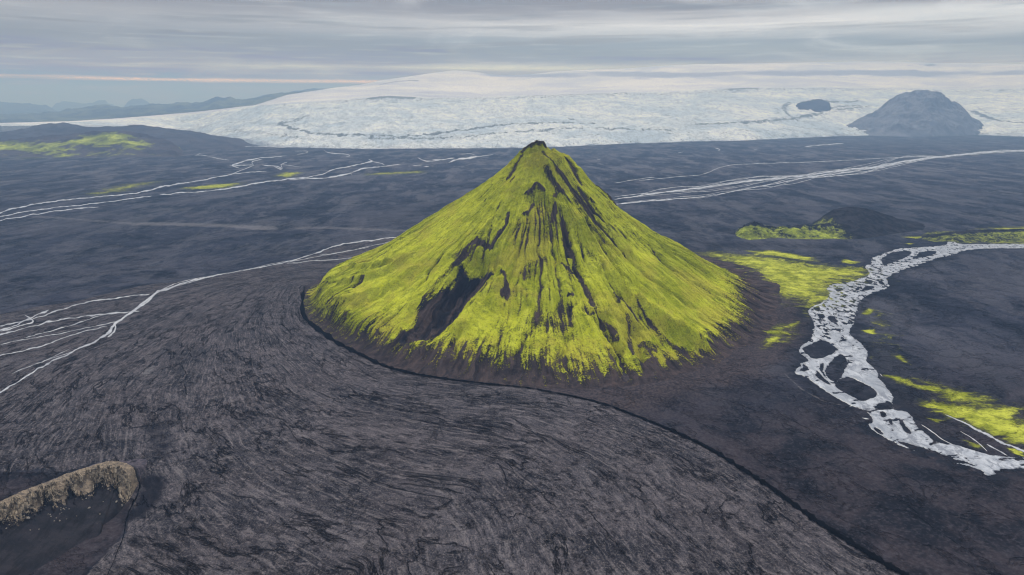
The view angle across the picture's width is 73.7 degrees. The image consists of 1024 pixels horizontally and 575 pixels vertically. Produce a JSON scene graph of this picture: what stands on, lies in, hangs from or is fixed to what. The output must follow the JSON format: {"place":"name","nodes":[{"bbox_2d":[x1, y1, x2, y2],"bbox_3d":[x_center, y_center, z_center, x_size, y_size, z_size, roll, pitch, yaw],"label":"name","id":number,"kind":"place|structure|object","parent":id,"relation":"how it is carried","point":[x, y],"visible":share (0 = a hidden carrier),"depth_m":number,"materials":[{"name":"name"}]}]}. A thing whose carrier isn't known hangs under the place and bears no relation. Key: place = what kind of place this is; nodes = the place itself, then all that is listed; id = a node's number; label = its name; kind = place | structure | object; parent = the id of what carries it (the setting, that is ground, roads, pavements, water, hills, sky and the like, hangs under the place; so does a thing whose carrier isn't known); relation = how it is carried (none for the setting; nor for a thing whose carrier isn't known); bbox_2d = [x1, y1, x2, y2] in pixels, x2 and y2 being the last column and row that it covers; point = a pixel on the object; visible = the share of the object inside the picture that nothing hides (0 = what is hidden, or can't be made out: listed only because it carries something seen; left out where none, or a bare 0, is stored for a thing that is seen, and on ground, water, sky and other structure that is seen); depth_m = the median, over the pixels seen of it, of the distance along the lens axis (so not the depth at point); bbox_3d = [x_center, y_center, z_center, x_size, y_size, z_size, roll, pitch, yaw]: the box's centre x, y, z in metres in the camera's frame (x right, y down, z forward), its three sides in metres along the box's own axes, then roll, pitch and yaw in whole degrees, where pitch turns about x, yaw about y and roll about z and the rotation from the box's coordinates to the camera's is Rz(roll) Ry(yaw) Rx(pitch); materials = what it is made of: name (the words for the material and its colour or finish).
{"place":"outdoors","nodes":[
{"label":"outdoors","id":0,"kind":"place"},
{"bbox_2d":[0,102,56,113],"bbox_3d":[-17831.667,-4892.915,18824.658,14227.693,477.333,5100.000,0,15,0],"label":"hill","id":1,"kind":"structure","parent":0,"point":[13,108],"depth_m":17674.03,"materials":[{"name":"grey stone"}]},
{"bbox_2d":[0,459,146,574],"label":"rocky ridge","id":2,"kind":"structure","parent":0,"point":[25,549],"depth_m":505.29,"materials":[{"name":"grey stone"}]},
{"bbox_2d":[52,100,113,111],"bbox_3d":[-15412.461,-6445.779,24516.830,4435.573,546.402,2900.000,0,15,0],"label":"mesa","id":3,"kind":"structure","parent":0,"point":[60,106],"depth_m":23836.45,"materials":[{"name":"grey stone"}]},
{"bbox_2d":[0,131,182,156],"bbox_3d":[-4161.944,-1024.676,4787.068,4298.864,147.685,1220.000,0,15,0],"label":"hill","id":4,"kind":"structure","parent":0,"point":[110,144],"depth_m":4498.54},
{"bbox_2d":[107,481,140,574],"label":"stream","id":5,"kind":"structure","parent":0,"point":[134,500],"depth_m":525.27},
{"bbox_2d":[0,122,249,148],"bbox_3d":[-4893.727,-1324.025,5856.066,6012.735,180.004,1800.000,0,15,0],"label":"hill","id":6,"kind":"structure","parent":0,"point":[185,139],"depth_m":5609.96,"materials":[{"name":"grey stone"}]},
{"bbox_2d":[124,98,149,106],"bbox_3d":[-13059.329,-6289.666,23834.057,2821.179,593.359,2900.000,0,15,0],"label":"mesa","id":7,"kind":"structure","parent":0,"point":[136,102],"depth_m":23132.93,"materials":[{"name":"grey stone"}]},
{"bbox_2d":[0,91,304,122],"bbox_3d":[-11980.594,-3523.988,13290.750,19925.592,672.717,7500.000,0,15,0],"label":"hill","id":8,"kind":"structure","parent":0,"point":[102,111],"depth_m":12508.94,"materials":[{"name":"grey stone"}]},
{"bbox_2d":[0,237,395,392],"bbox_3d":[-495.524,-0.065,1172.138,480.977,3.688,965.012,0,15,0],"label":"river","id":9,"kind":"structure","parent":0,"point":[143,303],"depth_m":1000.30,"materials":[{"name":"liquid"}]},
{"bbox_2d":[0,150,398,220],"bbox_3d":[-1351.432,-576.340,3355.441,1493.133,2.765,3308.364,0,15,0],"label":"river","id":10,"kind":"structure","parent":0,"point":[234,165],"depth_m":2705.30,"materials":[{"name":"grey liquid"}]},
{"bbox_2d":[249,88,322,98],"bbox_3d":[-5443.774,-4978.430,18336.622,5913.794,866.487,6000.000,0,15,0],"label":"hill","id":11,"kind":"structure","parent":0,"point":[312,89],"depth_m":18630.41,"materials":[{"name":"grey stone"}]},
{"bbox_2d":[245,146,492,166],"bbox_3d":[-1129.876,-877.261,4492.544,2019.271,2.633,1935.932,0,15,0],"label":"river","id":12,"kind":"structure","parent":0,"point":[471,157],"depth_m":4117.19,"materials":[{"name":"grey liquid"}]},
{"bbox_2d":[0,135,1023,574],"bbox_3d":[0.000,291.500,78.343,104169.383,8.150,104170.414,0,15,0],"label":"ground","id":13,"kind":"structure","parent":0,"point":[256,421],"depth_m":736.17,"materials":[{"name":"grey sand"}]},
{"bbox_2d":[0,61,1023,148],"bbox_3d":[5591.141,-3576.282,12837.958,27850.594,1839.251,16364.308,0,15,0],"label":"glacier","id":14,"kind":"object","parent":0,"point":[454,109],"visible":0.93,"depth_m":8938.36,"materials":[{"name":"white ice"}]},
{"bbox_2d":[796,99,830,111],"bbox_3d":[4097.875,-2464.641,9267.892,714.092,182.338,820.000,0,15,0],"label":"nunatak","id":15,"kind":"structure","parent":14,"relation":"in","point":[817,105],"depth_m":9098.29,"materials":[{"name":"grey stone"}]},
{"bbox_2d":[0,0,1023,107],"label":"sky","id":16,"kind":"structure","parent":0,"point":[117,52],"materials":[{"name":"grey"}]},
{"bbox_2d":[303,140,781,388],"bbox_3d":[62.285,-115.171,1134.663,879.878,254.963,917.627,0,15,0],"label":"mountain","id":17,"kind":"structure","parent":0,"point":[538,264],"depth_m":934.66,"materials":[{"name":"green plant"}]},
{"bbox_2d":[300,287,909,574],"bbox_3d":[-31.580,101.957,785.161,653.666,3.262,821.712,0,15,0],"label":"stream","id":18,"kind":"structure","parent":0,"point":[873,555],"depth_m":613.82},
{"bbox_2d":[679,143,842,152],"bbox_3d":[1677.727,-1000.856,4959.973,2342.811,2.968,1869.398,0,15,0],"label":"stream","id":19,"kind":"structure","parent":0,"point":[806,146],"depth_m":5629.21,"materials":[{"name":"grey liquid"}]},
{"bbox_2d":[735,221,839,239],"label":"hill","id":20,"kind":"structure","parent":0,"point":[753,230],"depth_m":1642.38,"materials":[{"name":"green plant"}]},
{"bbox_2d":[614,150,1023,204],"bbox_3d":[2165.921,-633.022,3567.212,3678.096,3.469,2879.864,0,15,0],"label":"river","id":21,"kind":"structure","parent":0,"point":[844,170],"depth_m":3049.58,"materials":[{"name":"grey liquid"}]},
{"bbox_2d":[812,207,924,238],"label":"hill","id":22,"kind":"structure","parent":0,"point":[855,223],"depth_m":1710.71,"materials":[{"name":"grey stone"}]},
{"bbox_2d":[795,242,1023,475],"bbox_3d":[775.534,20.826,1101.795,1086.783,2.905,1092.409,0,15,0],"label":"river","id":23,"kind":"structure","parent":0,"point":[987,464],"depth_m":818.67,"materials":[{"name":"liquid"}]},
{"bbox_2d":[846,90,983,136],"bbox_3d":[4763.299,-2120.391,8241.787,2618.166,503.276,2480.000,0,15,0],"label":"nunatak","id":24,"kind":"structure","parent":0,"point":[921,113],"depth_m":7563.80,"materials":[{"name":"grey stone"}]},
{"bbox_2d":[851,243,1023,454],"bbox_3d":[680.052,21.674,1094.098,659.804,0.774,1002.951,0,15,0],"label":"stream","id":25,"kind":"structure","parent":0,"point":[997,440],"depth_m":642.57,"materials":[{"name":"liquid"}]},
{"bbox_2d":[922,228,1023,241],"bbox_3d":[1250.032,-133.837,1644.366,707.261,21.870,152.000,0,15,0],"label":"ridge","id":26,"kind":"structure","parent":0,"point":[1001,235],"depth_m":1604.60,"materials":[{"name":"green plant"}]}
]}

